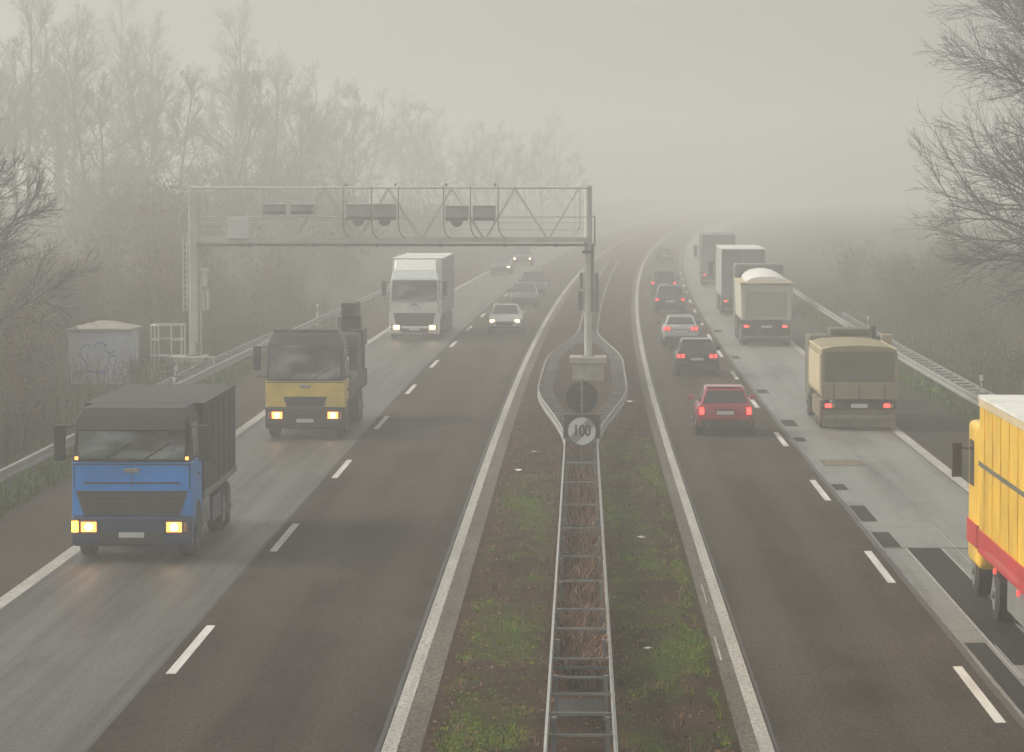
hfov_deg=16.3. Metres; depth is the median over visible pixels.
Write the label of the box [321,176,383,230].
shrub
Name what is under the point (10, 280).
shrub
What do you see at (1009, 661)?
scrape line
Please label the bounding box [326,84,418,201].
bare tree
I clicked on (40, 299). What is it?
shrub
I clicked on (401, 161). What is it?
bare tree
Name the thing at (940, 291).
shrub
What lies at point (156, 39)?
bare tree
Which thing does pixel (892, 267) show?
shrub
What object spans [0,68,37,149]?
bare tree
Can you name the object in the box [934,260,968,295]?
shrub
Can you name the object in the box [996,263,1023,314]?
shrub
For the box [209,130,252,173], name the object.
bare tree
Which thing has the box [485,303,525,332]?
pale car
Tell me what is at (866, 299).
undergrowth
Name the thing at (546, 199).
bare tree
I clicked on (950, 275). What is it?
shrub
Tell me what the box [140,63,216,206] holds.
bare tree
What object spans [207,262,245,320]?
shrub
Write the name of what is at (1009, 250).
shrub
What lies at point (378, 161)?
bare tree
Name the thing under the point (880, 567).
lane dash
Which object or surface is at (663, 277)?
dark grey car
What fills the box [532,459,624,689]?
dead reeds
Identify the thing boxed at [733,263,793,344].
cream tipper truck
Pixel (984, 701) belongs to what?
lane dash
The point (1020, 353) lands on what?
shrub
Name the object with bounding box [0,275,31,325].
shrub
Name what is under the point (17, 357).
shrub
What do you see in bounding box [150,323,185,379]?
access platform
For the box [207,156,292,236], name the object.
shrub
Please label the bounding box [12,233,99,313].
shrub
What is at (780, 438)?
lane dash
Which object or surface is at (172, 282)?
shrub
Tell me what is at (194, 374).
guard rail
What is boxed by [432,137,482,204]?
bare tree
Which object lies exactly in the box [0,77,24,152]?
bare tree
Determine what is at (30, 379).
shrub
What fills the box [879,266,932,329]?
shrub
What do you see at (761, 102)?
sky
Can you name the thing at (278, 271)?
shrub
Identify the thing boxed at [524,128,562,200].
bare tree
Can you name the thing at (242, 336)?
undergrowth
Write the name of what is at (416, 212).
shrub
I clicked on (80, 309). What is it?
shrub
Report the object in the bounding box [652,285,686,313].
dark grey car
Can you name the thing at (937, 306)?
shrub
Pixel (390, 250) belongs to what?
shrub
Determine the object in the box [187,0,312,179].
bare tree
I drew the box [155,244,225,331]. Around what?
shrub
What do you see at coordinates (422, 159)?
bare tree
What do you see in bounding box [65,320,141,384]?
equipment shelter
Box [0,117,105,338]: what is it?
bare tree
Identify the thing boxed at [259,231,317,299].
shrub
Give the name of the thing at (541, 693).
fallen leaves
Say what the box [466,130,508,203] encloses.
bare tree
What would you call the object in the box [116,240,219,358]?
shrub
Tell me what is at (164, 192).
shrub
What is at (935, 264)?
shrub
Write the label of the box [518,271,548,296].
grey car
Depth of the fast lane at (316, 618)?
68.27 m
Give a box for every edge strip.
[396,205,779,751]
[631,205,792,751]
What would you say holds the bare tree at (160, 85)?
on the ground at (790, 240)
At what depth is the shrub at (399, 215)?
393.44 m
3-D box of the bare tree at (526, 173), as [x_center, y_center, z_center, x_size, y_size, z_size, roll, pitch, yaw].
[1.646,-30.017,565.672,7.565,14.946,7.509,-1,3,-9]
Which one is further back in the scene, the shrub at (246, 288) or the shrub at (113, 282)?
the shrub at (246, 288)
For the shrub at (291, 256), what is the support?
on the ground at (790, 240)
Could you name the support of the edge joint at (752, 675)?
on the fast lane at (847, 646)
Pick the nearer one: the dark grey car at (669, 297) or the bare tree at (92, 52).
the dark grey car at (669, 297)
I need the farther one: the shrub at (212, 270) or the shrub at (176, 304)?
the shrub at (212, 270)
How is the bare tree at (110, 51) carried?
on the ground at (790, 240)
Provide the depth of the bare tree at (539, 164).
584.14 m
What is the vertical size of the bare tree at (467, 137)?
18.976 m
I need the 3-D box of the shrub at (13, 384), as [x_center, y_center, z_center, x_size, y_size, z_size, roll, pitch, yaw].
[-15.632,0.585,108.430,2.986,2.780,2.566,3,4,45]
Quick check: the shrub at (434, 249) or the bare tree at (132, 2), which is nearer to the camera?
the shrub at (434, 249)
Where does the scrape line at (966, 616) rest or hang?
on the slow lane at (902, 492)
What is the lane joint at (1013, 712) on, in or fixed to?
on the slow lane at (902, 492)
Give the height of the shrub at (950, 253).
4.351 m
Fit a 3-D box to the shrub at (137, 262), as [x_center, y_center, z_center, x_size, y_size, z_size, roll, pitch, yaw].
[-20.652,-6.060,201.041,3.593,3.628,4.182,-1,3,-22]
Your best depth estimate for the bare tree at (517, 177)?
575.44 m
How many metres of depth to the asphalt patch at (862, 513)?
84.11 m
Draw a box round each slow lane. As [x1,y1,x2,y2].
[0,204,777,751]
[683,204,1023,718]
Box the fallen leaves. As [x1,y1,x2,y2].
[430,395,732,751]
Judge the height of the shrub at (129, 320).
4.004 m
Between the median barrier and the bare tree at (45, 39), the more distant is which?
the bare tree at (45, 39)
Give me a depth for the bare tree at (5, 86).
311.87 m
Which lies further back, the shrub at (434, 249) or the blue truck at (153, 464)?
the shrub at (434, 249)
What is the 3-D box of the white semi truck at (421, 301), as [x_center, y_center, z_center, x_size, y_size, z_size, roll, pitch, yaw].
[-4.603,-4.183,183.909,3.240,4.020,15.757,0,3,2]
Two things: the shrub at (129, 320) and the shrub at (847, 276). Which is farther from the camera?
the shrub at (847, 276)
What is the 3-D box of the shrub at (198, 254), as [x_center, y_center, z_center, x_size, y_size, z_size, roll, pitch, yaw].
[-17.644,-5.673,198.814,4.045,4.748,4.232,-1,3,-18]
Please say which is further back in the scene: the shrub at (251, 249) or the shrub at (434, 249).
the shrub at (434, 249)
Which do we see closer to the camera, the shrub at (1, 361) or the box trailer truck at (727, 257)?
the shrub at (1, 361)
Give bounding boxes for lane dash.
[166,625,215,673]
[270,524,298,551]
[332,460,351,477]
[374,416,388,428]
[405,384,416,393]
[730,371,738,378]
[748,397,759,407]
[773,432,788,445]
[810,480,830,499]
[864,551,895,582]
[952,666,1005,722]
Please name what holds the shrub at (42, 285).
on the ground at (790, 240)
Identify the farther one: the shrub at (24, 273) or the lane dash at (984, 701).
the shrub at (24, 273)
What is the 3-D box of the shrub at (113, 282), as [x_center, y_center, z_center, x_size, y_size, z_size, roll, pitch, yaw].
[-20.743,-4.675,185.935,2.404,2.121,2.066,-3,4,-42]
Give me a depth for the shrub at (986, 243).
301.57 m
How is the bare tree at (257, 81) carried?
on the ground at (790, 240)
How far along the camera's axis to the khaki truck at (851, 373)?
112.00 m
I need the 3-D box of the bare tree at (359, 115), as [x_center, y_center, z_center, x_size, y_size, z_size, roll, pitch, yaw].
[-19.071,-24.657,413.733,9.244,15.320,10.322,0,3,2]
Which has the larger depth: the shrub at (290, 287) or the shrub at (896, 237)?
the shrub at (896, 237)
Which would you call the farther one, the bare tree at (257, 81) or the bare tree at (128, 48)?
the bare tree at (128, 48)
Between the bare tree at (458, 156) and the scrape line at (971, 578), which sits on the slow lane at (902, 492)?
the scrape line at (971, 578)
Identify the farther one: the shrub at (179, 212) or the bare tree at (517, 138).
the bare tree at (517, 138)
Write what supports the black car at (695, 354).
on the fast lane at (847, 646)
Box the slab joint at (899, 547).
[882,547,917,547]
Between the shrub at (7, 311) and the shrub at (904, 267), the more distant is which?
the shrub at (904, 267)
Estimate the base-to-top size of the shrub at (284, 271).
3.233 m
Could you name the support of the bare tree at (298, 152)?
on the ground at (790, 240)
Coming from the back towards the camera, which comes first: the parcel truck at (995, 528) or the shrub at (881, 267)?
the shrub at (881, 267)
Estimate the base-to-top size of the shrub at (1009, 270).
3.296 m
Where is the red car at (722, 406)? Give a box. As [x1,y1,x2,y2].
[688,384,755,434]
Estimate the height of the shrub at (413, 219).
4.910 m
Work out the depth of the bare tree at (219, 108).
455.61 m
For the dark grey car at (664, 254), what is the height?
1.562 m
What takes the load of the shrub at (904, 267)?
on the ground at (790, 240)
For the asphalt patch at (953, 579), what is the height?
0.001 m
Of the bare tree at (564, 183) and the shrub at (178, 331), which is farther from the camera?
the bare tree at (564, 183)
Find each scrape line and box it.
[714,637,721,659]
[906,548,1021,677]
[928,521,971,563]
[941,548,1023,631]
[995,645,1023,676]
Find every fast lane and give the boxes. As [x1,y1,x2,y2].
[86,204,788,751]
[638,204,1023,751]
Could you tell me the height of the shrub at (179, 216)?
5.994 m
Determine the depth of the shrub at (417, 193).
404.85 m
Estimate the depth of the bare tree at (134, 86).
309.73 m
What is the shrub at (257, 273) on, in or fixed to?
on the ground at (790, 240)
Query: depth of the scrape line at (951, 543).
76.90 m
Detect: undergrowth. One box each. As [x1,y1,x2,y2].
[0,246,333,468]
[800,257,1023,394]
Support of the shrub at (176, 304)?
on the ground at (790, 240)
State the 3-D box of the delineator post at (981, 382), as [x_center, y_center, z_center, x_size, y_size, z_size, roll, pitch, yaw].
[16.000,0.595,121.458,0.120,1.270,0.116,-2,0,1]
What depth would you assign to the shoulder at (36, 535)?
84.41 m
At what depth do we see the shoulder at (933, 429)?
117.55 m
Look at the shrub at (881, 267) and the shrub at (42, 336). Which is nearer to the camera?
the shrub at (42, 336)
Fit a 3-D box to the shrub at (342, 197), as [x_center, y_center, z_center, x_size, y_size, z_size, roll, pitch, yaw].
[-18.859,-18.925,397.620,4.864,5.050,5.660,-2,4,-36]
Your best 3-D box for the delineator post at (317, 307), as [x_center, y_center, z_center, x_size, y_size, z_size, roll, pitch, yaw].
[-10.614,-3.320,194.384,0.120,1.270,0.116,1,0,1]
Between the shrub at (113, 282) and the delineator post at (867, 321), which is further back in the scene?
the shrub at (113, 282)
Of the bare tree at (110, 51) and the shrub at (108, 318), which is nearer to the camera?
the shrub at (108, 318)
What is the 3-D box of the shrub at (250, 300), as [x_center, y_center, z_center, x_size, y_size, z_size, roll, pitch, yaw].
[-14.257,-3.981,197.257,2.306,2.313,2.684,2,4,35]
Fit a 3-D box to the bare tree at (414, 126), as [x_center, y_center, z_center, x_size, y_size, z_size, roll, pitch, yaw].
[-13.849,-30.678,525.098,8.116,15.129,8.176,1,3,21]
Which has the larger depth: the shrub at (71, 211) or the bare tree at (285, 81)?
the bare tree at (285, 81)
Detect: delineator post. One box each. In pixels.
[172,365,177,383]
[316,303,318,325]
[866,316,868,326]
[979,375,982,394]
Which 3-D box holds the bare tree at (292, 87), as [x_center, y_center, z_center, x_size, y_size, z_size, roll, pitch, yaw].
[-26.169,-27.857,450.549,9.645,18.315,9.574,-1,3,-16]
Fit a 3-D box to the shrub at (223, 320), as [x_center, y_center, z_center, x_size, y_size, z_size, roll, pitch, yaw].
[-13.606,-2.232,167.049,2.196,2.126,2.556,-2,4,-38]
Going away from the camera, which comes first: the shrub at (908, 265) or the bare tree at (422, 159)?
the shrub at (908, 265)
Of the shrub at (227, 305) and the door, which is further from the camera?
the shrub at (227, 305)
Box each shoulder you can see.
[0,205,753,596]
[723,205,968,482]
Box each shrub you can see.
[0,238,45,307]
[0,251,61,303]
[0,272,38,318]
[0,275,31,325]
[0,276,61,337]
[0,285,77,410]
[0,287,36,371]
[0,288,85,378]
[0,301,62,391]
[0,302,70,402]
[0,331,14,411]
[0,331,42,426]
[0,336,71,441]
[0,354,50,428]
[0,370,35,455]
[1,311,27,356]
[4,259,69,335]
[10,285,56,315]
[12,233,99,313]
[26,282,66,346]
[32,255,81,338]
[35,162,116,250]
[36,259,102,323]
[55,270,106,340]
[57,140,150,241]
[61,233,130,319]
[64,220,122,262]
[72,312,126,326]
[83,266,170,334]
[83,307,118,323]
[99,270,129,303]
[102,170,203,247]
[106,274,180,336]
[113,200,188,278]
[114,237,177,294]
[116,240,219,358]
[119,356,153,383]
[123,274,148,331]
[126,175,203,253]
[128,212,188,260]
[132,243,212,334]
[137,303,180,337]
[138,180,202,246]
[138,219,211,298]
[140,171,204,240]
[142,281,205,334]
[146,304,188,361]
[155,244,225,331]
[155,298,220,354]
[161,235,227,298]
[163,246,216,287]
[165,159,253,251]
[167,278,216,333]
[172,275,218,326]
[173,255,244,321]
[180,207,230,276]
[187,163,284,253]
[199,308,248,348]
[202,276,251,329]
[204,271,245,334]
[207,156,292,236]
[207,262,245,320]
[221,252,293,325]
[221,276,254,322]
[230,246,290,303]
[237,142,320,248]
[237,283,268,322]
[241,259,303,327]
[244,167,293,230]
[246,235,318,295]
[258,260,305,297]
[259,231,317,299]
[263,272,311,316]
[273,281,309,318]
[274,173,325,232]
[282,268,315,314]
[286,190,356,268]
[289,223,337,277]
[304,173,349,235]
[309,190,362,271]
[316,180,387,261]
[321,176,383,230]
[324,189,367,213]
[366,202,414,260]
[372,177,425,226]
[376,198,421,236]
[395,205,433,242]
[399,194,449,252]
[409,204,464,252]
[413,178,469,252]
[820,238,880,295]
[867,251,899,289]
[871,258,914,305]
[877,259,915,278]
[878,249,929,295]
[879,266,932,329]
[882,222,909,243]
[885,252,932,293]
[887,253,958,330]
[896,279,957,329]
[899,231,912,242]
[903,223,924,241]
[903,242,965,303]
[915,230,972,277]
[918,260,970,301]
[921,282,955,310]
[930,227,985,288]
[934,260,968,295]
[976,229,1002,257]
[986,246,1023,295]
[993,272,1021,307]
[993,333,1023,382]
[994,236,1023,268]
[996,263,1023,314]
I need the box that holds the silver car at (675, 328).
[658,315,701,345]
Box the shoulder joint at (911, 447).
[722,213,968,493]
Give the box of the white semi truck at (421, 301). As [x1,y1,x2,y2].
[382,253,453,338]
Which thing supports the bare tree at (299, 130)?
on the ground at (790, 240)
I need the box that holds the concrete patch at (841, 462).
[822,460,861,464]
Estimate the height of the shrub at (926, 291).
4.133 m
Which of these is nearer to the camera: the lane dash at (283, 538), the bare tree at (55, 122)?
the lane dash at (283, 538)
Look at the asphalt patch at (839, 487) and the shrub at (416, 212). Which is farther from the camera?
the shrub at (416, 212)
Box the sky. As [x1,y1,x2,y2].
[0,0,1023,204]
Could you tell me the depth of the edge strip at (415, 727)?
68.77 m
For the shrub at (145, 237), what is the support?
on the ground at (790, 240)
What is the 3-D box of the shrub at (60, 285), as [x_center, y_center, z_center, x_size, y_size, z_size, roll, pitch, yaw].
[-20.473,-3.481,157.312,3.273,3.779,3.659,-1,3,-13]
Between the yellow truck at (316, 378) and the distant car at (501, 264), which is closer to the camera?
the yellow truck at (316, 378)
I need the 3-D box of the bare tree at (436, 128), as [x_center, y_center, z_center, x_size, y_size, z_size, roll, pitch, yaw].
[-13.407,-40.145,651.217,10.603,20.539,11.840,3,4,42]
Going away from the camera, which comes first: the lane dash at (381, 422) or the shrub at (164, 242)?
the lane dash at (381, 422)
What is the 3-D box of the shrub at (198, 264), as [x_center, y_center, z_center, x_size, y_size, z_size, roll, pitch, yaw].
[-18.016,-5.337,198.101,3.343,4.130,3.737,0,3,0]
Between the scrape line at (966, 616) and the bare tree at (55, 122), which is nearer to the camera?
the scrape line at (966, 616)
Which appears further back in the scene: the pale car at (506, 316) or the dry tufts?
the pale car at (506, 316)
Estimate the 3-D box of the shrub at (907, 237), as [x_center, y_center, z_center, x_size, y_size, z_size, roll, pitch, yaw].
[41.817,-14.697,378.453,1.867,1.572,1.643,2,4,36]
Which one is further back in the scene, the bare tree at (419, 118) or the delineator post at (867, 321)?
the bare tree at (419, 118)
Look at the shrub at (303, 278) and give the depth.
204.64 m
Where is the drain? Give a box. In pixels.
[558,699,603,718]
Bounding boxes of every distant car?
[489,257,513,274]
[512,247,533,265]
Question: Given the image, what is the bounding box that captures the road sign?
[563,379,600,468]
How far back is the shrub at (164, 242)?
194.23 m
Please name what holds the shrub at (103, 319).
on the ground at (790, 240)
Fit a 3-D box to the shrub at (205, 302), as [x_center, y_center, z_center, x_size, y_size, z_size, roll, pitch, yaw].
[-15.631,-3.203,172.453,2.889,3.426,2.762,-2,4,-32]
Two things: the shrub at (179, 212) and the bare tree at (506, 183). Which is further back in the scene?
the bare tree at (506, 183)
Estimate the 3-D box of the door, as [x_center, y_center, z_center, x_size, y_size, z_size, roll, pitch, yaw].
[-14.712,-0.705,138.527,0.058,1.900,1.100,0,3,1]
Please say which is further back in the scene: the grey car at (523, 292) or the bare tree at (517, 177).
the bare tree at (517, 177)
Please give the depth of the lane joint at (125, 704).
68.57 m
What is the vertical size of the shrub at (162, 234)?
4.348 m
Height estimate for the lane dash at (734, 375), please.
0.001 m
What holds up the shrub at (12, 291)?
on the ground at (790, 240)
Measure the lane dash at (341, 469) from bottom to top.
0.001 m
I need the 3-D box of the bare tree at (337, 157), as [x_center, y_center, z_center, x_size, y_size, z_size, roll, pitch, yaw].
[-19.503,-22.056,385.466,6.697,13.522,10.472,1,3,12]
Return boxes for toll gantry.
[167,183,606,380]
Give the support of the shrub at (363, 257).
on the ground at (790, 240)
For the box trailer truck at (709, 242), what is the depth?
267.64 m
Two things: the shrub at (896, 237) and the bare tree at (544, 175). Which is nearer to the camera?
the shrub at (896, 237)
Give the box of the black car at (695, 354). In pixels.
[669,337,720,376]
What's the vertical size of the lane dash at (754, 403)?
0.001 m
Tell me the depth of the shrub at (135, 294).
174.03 m
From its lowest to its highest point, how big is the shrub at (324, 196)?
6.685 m
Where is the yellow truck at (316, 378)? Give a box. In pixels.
[253,301,366,435]
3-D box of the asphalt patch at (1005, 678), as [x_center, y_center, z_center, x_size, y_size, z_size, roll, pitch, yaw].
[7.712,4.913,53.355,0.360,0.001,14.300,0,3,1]
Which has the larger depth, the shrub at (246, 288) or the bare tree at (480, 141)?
the bare tree at (480, 141)
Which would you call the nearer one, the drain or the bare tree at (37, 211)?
the drain
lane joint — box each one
[81,208,735,751]
[682,205,1023,729]
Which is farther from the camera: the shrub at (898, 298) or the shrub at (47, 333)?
the shrub at (898, 298)
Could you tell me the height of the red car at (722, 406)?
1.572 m
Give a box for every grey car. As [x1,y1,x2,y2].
[506,282,539,307]
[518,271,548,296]
[648,270,678,295]
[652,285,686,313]
[654,248,675,262]
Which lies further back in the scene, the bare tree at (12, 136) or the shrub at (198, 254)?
the bare tree at (12, 136)
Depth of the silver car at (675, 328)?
169.60 m
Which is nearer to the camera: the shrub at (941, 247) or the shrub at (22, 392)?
the shrub at (22, 392)
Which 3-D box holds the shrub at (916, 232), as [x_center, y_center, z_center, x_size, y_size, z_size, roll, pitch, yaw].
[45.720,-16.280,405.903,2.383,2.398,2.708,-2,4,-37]
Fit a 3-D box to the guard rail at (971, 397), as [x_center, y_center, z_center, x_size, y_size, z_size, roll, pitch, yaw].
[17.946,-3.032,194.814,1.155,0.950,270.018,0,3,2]
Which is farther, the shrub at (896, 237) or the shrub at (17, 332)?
the shrub at (896, 237)
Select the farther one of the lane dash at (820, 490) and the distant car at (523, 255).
the distant car at (523, 255)
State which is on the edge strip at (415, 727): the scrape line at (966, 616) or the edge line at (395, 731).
the edge line at (395, 731)
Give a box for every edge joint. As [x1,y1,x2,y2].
[374,215,701,751]
[639,214,779,751]
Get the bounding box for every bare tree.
[0,0,92,240]
[0,32,72,191]
[0,36,113,222]
[0,62,63,244]
[0,66,37,164]
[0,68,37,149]
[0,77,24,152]
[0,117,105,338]
[4,0,132,215]
[8,1,157,227]
[31,37,150,245]
[55,72,172,234]
[60,0,182,203]
[80,9,195,179]
[90,23,187,190]
[92,9,229,197]
[98,67,185,202]
[117,67,208,236]
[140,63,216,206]
[157,117,198,183]
[168,61,286,196]
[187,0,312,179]
[191,59,289,208]
[201,35,291,191]
[203,63,281,185]
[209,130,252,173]
[229,57,331,225]
[249,59,356,184]
[250,50,347,176]
[252,95,335,202]
[277,83,335,198]
[278,120,326,186]
[280,101,332,165]
[290,110,344,185]
[298,79,384,194]
[302,111,366,204]
[312,98,388,200]
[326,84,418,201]
[348,134,394,200]
[372,126,435,204]
[374,88,439,205]
[387,93,447,215]
[391,117,444,209]
[398,120,457,212]
[415,101,475,203]
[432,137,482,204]
[446,116,496,211]
[453,144,503,236]
[456,117,492,197]
[462,119,520,204]
[463,160,525,235]
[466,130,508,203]
[486,127,530,210]
[489,145,530,226]
[502,140,542,231]
[508,128,577,228]
[518,148,565,228]
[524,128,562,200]
[527,106,585,208]
[550,150,589,230]
[893,0,1023,324]
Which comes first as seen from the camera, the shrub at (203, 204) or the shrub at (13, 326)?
the shrub at (13, 326)
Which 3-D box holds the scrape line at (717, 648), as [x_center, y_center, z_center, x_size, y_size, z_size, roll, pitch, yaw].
[3.451,4.565,59.779,0.030,0.001,3.000,0,3,1]
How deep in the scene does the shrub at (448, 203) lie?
390.94 m
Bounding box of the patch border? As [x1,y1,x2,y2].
[820,460,864,465]
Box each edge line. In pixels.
[0,204,766,608]
[381,204,789,751]
[635,205,793,751]
[721,204,968,491]
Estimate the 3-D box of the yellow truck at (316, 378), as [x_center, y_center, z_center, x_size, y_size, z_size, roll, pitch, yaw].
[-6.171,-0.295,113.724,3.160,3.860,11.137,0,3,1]
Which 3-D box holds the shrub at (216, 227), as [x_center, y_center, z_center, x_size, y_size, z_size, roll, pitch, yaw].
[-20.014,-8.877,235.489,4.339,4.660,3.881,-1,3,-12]
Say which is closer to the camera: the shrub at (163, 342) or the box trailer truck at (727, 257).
the shrub at (163, 342)
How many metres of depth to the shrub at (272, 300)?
188.74 m
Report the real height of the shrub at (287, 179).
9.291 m
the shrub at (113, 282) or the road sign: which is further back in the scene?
the shrub at (113, 282)
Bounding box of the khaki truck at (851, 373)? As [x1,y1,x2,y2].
[805,326,897,426]
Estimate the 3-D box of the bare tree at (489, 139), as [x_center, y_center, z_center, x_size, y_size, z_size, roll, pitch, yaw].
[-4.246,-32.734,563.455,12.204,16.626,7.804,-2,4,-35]
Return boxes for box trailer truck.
[694,232,734,285]
[708,245,764,314]
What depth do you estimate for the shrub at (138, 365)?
137.51 m
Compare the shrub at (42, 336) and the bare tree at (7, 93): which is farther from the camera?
the bare tree at (7, 93)
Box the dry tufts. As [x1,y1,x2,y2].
[435,421,733,751]
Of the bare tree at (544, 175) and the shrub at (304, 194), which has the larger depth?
the bare tree at (544, 175)
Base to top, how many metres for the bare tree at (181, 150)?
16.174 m
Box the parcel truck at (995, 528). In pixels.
[952,395,1023,626]
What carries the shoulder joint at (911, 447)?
on the slow lane at (902, 492)
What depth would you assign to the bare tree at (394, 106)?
612.45 m
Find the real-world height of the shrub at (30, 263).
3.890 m
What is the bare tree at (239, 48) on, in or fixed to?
on the ground at (790, 240)
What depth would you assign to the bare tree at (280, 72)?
495.79 m
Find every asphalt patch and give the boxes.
[756,389,768,392]
[780,420,797,425]
[793,437,806,440]
[831,484,847,489]
[849,506,876,520]
[871,532,900,546]
[908,548,1023,664]
[965,643,1023,713]
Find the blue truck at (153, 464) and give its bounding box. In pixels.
[53,384,236,554]
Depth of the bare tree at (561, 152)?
732.68 m
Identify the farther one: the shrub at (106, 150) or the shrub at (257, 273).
the shrub at (106, 150)
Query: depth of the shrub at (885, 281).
218.68 m
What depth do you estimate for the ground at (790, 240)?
426.41 m
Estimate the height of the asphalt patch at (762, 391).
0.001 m
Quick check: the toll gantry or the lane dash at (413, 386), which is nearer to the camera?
the lane dash at (413, 386)
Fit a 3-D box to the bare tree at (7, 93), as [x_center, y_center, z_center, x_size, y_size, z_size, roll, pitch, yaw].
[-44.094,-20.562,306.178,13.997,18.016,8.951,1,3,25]
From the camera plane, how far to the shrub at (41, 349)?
124.31 m
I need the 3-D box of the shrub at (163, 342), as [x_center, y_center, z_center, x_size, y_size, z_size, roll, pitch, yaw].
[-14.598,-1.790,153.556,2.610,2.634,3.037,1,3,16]
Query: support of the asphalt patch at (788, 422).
on the slow lane at (902, 492)
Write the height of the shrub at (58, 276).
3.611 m
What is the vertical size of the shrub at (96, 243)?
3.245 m
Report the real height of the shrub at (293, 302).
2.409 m
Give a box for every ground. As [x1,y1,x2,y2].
[0,188,1023,513]
[420,210,748,751]
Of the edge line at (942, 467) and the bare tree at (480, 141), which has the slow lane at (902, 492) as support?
the edge line at (942, 467)
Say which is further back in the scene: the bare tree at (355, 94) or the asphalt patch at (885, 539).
the bare tree at (355, 94)
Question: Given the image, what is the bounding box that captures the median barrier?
[538,259,627,751]
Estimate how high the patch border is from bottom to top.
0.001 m
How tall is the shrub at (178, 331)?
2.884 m
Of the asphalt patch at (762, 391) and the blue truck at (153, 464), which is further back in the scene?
the asphalt patch at (762, 391)
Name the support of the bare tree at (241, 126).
on the ground at (790, 240)
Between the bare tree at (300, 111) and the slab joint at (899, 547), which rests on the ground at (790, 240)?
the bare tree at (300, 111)
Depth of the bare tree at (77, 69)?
285.05 m
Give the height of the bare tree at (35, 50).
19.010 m
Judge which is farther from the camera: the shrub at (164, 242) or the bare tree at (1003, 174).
the shrub at (164, 242)
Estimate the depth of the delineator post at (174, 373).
128.44 m
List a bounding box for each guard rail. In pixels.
[0,259,460,490]
[793,288,994,406]
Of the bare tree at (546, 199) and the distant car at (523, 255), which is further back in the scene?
the bare tree at (546, 199)
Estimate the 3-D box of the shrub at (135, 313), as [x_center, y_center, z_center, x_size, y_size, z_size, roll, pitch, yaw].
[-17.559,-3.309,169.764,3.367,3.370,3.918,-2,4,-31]
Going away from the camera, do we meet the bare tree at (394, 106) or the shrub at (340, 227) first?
the shrub at (340, 227)
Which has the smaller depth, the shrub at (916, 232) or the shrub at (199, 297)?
the shrub at (199, 297)
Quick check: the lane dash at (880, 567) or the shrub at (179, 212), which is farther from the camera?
the shrub at (179, 212)
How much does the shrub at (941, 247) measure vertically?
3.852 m
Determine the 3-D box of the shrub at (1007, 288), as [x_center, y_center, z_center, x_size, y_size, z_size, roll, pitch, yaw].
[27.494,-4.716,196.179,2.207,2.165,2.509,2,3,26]
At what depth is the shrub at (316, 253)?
276.29 m
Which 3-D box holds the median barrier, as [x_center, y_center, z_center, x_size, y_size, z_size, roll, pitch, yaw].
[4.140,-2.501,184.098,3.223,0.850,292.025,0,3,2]
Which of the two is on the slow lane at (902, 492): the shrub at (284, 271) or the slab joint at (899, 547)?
the slab joint at (899, 547)
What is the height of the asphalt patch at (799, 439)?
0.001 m
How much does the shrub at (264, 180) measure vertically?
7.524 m
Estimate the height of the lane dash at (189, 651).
0.001 m
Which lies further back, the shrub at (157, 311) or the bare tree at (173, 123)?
the bare tree at (173, 123)
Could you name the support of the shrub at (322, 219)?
on the ground at (790, 240)
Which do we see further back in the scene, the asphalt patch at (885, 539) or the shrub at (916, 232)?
the shrub at (916, 232)
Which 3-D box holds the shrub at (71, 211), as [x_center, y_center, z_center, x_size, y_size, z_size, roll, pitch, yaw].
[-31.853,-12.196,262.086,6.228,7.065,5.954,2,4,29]
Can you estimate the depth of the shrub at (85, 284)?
167.39 m
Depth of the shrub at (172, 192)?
303.14 m
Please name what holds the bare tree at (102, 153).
on the ground at (790, 240)
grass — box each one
[0,299,979,516]
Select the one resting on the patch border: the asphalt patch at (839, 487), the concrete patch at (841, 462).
the concrete patch at (841, 462)
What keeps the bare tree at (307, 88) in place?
on the ground at (790, 240)
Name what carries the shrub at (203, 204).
on the ground at (790, 240)
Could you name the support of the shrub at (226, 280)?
on the ground at (790, 240)
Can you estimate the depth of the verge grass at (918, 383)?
124.52 m
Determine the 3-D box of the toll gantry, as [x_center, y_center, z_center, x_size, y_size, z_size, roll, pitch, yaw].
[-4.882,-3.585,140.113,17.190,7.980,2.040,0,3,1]
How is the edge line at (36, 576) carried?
on the slow lane at (88, 644)
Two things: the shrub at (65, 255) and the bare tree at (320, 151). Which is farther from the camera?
the bare tree at (320, 151)
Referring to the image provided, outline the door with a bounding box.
[131,333,135,363]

